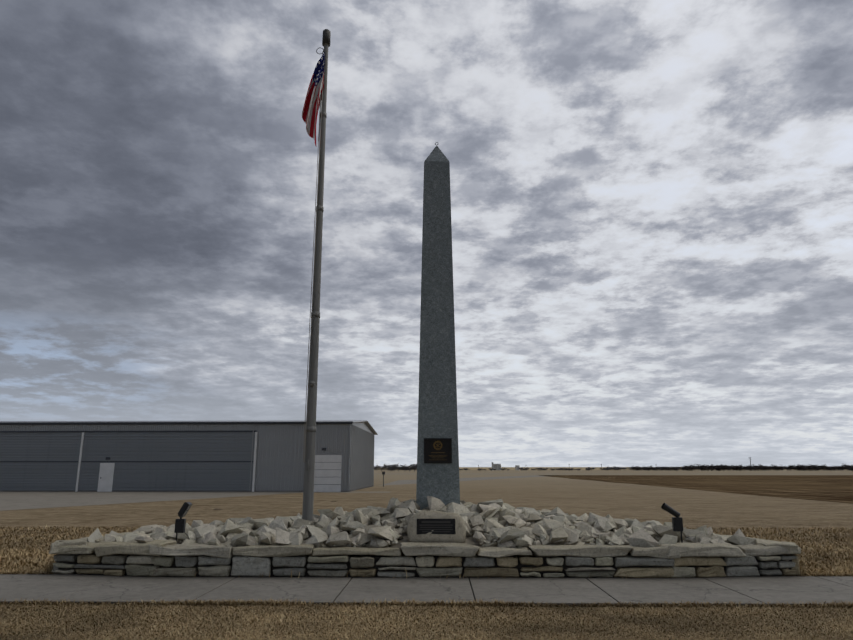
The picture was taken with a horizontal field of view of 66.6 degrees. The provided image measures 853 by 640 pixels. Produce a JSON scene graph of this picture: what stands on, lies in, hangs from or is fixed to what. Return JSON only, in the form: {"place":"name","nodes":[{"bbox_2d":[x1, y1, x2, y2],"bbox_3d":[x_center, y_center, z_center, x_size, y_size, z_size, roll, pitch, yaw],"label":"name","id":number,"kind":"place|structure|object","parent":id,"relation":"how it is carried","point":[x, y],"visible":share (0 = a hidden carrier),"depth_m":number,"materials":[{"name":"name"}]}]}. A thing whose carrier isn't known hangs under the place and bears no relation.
{"place":"outdoors","nodes":[
{"label":"outdoors","id":0,"kind":"place"},
{"bbox_2d":[0,492,389,510],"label":"paved apron","id":1,"kind":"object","parent":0,"point":[20,500],"depth_m":39.97,"materials":[{"name":"concrete"}]},
{"bbox_2d":[0,602,852,639],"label":"lawn grass","id":2,"kind":"structure","parent":0,"point":[441,627],"depth_m":7.17,"materials":[{"name":"brown plant"}]},
{"bbox_2d":[0,597,852,608],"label":"grass path edge tufts","id":3,"kind":"object","parent":2,"relation":"on","point":[400,603],"visible":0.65,"depth_m":8.09,"materials":[{"name":"brown plant"}]},
{"bbox_2d":[0,470,852,639],"bbox_3d":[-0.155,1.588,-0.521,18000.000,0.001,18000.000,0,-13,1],"label":"field","id":4,"kind":"structure","parent":0,"point":[644,503],"depth_m":31.14,"materials":[{"name":"brown plant"}]},
{"bbox_2d":[0,420,377,491],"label":"hangar building","id":5,"kind":"structure","parent":4,"relation":"on","point":[151,456],"depth_m":51.21,"materials":[{"name":"grey metal"}]},
{"bbox_2d":[383,463,398,468],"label":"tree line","id":6,"kind":"object","parent":4,"relation":"on","point":[386,467],"visible":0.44,"depth_m":670.84,"materials":[{"name":"grey plant"}]},
{"bbox_2d":[388,464,399,471],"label":"tree line","id":7,"kind":"object","parent":4,"relation":"on","point":[396,467],"visible":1,"depth_m":658.28,"materials":[{"name":"grey plant"}]},
{"bbox_2d":[400,464,412,471],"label":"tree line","id":8,"kind":"object","parent":4,"relation":"on","point":[406,467],"visible":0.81,"depth_m":660.77,"materials":[{"name":"grey plant"}]},
{"bbox_2d":[408,464,416,471],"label":"tree line","id":9,"kind":"object","parent":4,"relation":"on","point":[414,467],"visible":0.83,"depth_m":647.06,"materials":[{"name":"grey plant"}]},
{"bbox_2d":[56,554,793,576],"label":"planter wall","id":10,"kind":"structure","parent":4,"relation":"on","point":[519,566],"depth_m":10.13,"materials":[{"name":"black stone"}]},
{"bbox_2d":[43,559,808,578],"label":"wall weeds","id":11,"kind":"object","parent":4,"relation":"on","point":[50,569],"depth_m":10.22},
{"bbox_2d":[52,553,800,577],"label":"planter wall stones","id":12,"kind":"object","parent":4,"relation":"on","point":[245,566],"visible":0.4,"depth_m":10.07,"materials":[{"name":"grey stone"}]},
{"bbox_2d":[49,532,800,558],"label":"wall capstones","id":13,"kind":"object","parent":12,"relation":"on","point":[762,547],"visible":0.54,"depth_m":10.12,"materials":[{"name":"grey stone"}]},
{"bbox_2d":[388,533,532,554],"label":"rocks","id":14,"kind":"object","parent":12,"relation":"on","point":[470,540],"depth_m":10.80,"materials":[{"name":"grey stone"}]},
{"bbox_2d":[174,502,191,540],"bbox_3d":[-4.021,3.526,11.110,0.535,0.796,0.215,4,-14,-17],"label":"floodlight","id":15,"kind":"object","parent":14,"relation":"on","point":[180,524],"visible":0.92,"depth_m":11.05,"materials":[{"name":"black metal"}]},
{"bbox_2d":[302,29,330,520],"bbox_3d":[-2.187,-1.090,12.850,0.264,10.635,0.256,-12,-17,41],"label":"flagpole","id":16,"kind":"object","parent":14,"relation":"on","point":[309,456],"visible":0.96,"depth_m":12.53,"materials":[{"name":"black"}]},
{"bbox_2d":[302,52,324,145],"bbox_3d":[-2.374,-4.655,13.602,0.431,2.240,0.226,0,-13,1],"label":"flag on pole","id":17,"kind":"object","parent":16,"relation":"attached to","point":[311,105],"visible":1,"depth_m":13.61,"materials":[{"name":"fabric"}]},
{"bbox_2d":[87,496,756,554],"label":"rubble rocks","id":18,"kind":"object","parent":14,"relation":"on","point":[496,523],"visible":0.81,"depth_m":11.04,"materials":[{"name":"stone"}]},
{"bbox_2d":[407,510,465,542],"bbox_3d":[0.169,3.506,10.851,0.991,0.620,0.406,0,-13,1],"label":"plaque stone","id":19,"kind":"object","parent":14,"relation":"on","point":[424,526],"visible":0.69,"depth_m":10.71,"materials":[{"name":"stone"}]},
{"bbox_2d":[416,142,459,509],"bbox_3d":[0.225,0.199,13.342,0.858,8.445,0.858,0,-13,1],"label":"obelisk","id":20,"kind":"object","parent":14,"relation":"on","point":[437,462],"visible":0.98,"depth_m":12.88,"materials":[{"name":"stone"}]},
{"bbox_2d":[661,503,687,542],"bbox_3d":[4.308,3.469,10.945,0.689,0.754,0.174,3,-13,-14],"label":"floodlight","id":21,"kind":"object","parent":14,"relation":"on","point":[677,522],"visible":0.92,"depth_m":10.89,"materials":[{"name":"black metal"}]},
{"bbox_2d":[492,462,500,469],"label":"building","id":22,"kind":"structure","parent":4,"relation":"on","point":[496,466],"depth_m":3502.29,"materials":[{"name":"grey concrete"}]},
{"bbox_2d":[691,464,707,470],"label":"tree line","id":23,"kind":"object","parent":4,"relation":"on","point":[701,467],"visible":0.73,"depth_m":1035.42,"materials":[{"name":"grey plant"}]},
{"bbox_2d":[707,464,717,470],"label":"tree line","id":24,"kind":"object","parent":4,"relation":"on","point":[711,468],"visible":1,"depth_m":1017.81,"materials":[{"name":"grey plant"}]},
{"bbox_2d":[716,466,729,470],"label":"tree line","id":25,"kind":"object","parent":4,"relation":"on","point":[722,467],"visible":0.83,"depth_m":1055.40,"materials":[{"name":"grey plant"}]},
{"bbox_2d":[731,465,741,470],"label":"tree line","id":26,"kind":"object","parent":4,"relation":"on","point":[733,467],"visible":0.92,"depth_m":1038.08,"materials":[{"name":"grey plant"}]},
{"bbox_2d":[802,465,815,470],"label":"tree line","id":27,"kind":"object","parent":4,"relation":"on","point":[807,467],"visible":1,"depth_m":1023.18,"materials":[{"name":"grey plant"}]},
{"bbox_2d":[815,464,826,470],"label":"tree line","id":28,"kind":"object","parent":4,"relation":"on","point":[821,467],"visible":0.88,"depth_m":1020.68,"materials":[{"name":"grey plant"}]},
{"bbox_2d":[0,574,852,606],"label":"sidewalk pavement","id":29,"kind":"structure","parent":0,"point":[784,590],"depth_m":9.02,"materials":[{"name":"concrete"}]},
{"bbox_2d":[0,524,852,576],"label":"lawn grass","id":30,"kind":"structure","parent":0,"point":[13,561],"depth_m":14.28,"materials":[{"name":"brown plant"}]},
{"bbox_2d":[0,0,852,469],"label":"sky","id":31,"kind":"structure","parent":0,"point":[652,200],"materials":[{"name":"grey"}]},
{"bbox_2d":[379,475,558,485],"bbox_3d":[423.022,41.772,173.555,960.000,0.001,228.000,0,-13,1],"label":"distant runway road","id":32,"kind":"structure","parent":0,"point":[399,482],"depth_m":115.09,"materials":[{"name":"grey asphalt"}]},
{"bbox_2d":[540,475,852,503],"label":"stubble field","id":33,"kind":"structure","parent":0,"point":[834,488],"depth_m":81.27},
{"bbox_2d":[758,464,769,469],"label":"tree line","id":34,"kind":"object","parent":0,"point":[765,468],"visible":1,"depth_m":1015.27,"materials":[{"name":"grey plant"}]}
]}

